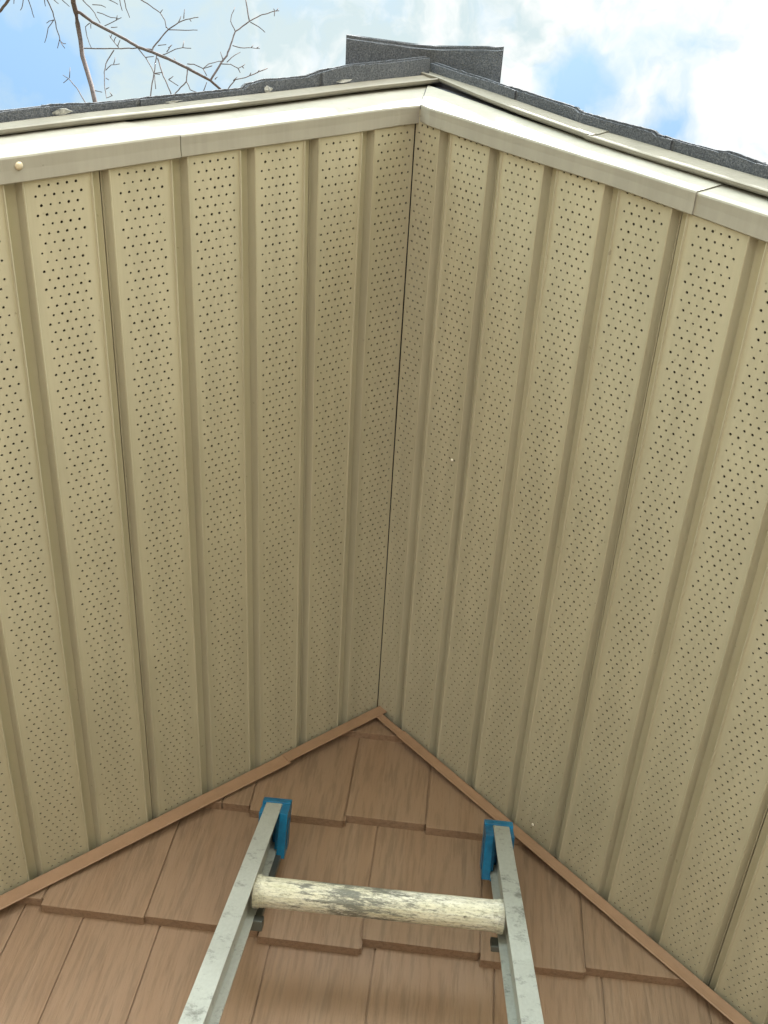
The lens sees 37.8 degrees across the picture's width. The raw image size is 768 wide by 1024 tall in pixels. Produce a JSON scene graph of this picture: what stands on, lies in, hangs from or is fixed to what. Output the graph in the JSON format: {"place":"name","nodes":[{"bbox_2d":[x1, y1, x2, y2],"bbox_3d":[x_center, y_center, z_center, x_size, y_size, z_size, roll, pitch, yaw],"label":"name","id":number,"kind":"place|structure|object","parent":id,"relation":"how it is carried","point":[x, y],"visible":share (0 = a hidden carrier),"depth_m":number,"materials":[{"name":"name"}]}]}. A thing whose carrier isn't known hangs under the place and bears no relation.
{"place":"outdoors","nodes":[
{"label":"outdoors","id":0,"kind":"place"},
{"bbox_2d":[0,0,767,163],"label":"sky","id":1,"kind":"structure","parent":0,"point":[691,71],"materials":[{"name":"blue"}]},
{"label":"ground","id":2,"kind":"structure","parent":0,"visible":0},
{"bbox_2d":[0,0,278,102],"bbox_3d":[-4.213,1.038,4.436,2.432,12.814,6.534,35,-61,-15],"label":"bare tree","id":3,"kind":"object","parent":2,"relation":"on","point":[76,11],"visible":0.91,"depth_m":8.12,"materials":[{"name":"brown plant"}]},
{"bbox_2d":[0,34,767,1023],"bbox_3d":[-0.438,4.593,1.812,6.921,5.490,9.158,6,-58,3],"label":"house","id":4,"kind":"structure","parent":2,"relation":"on","point":[384,464],"depth_m":1.60,"materials":[{"name":"beige plastic"}]},
{"label":"soil bed","id":5,"kind":"structure","parent":2,"relation":"on","visible":0},
{"bbox_2d":[178,797,543,1023],"bbox_3d":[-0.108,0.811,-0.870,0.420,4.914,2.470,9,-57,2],"label":"ladder","id":6,"kind":"object","parent":5,"relation":"on","point":[259,887],"visible":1,"depth_m":1.54,"materials":[{"name":"metal"}]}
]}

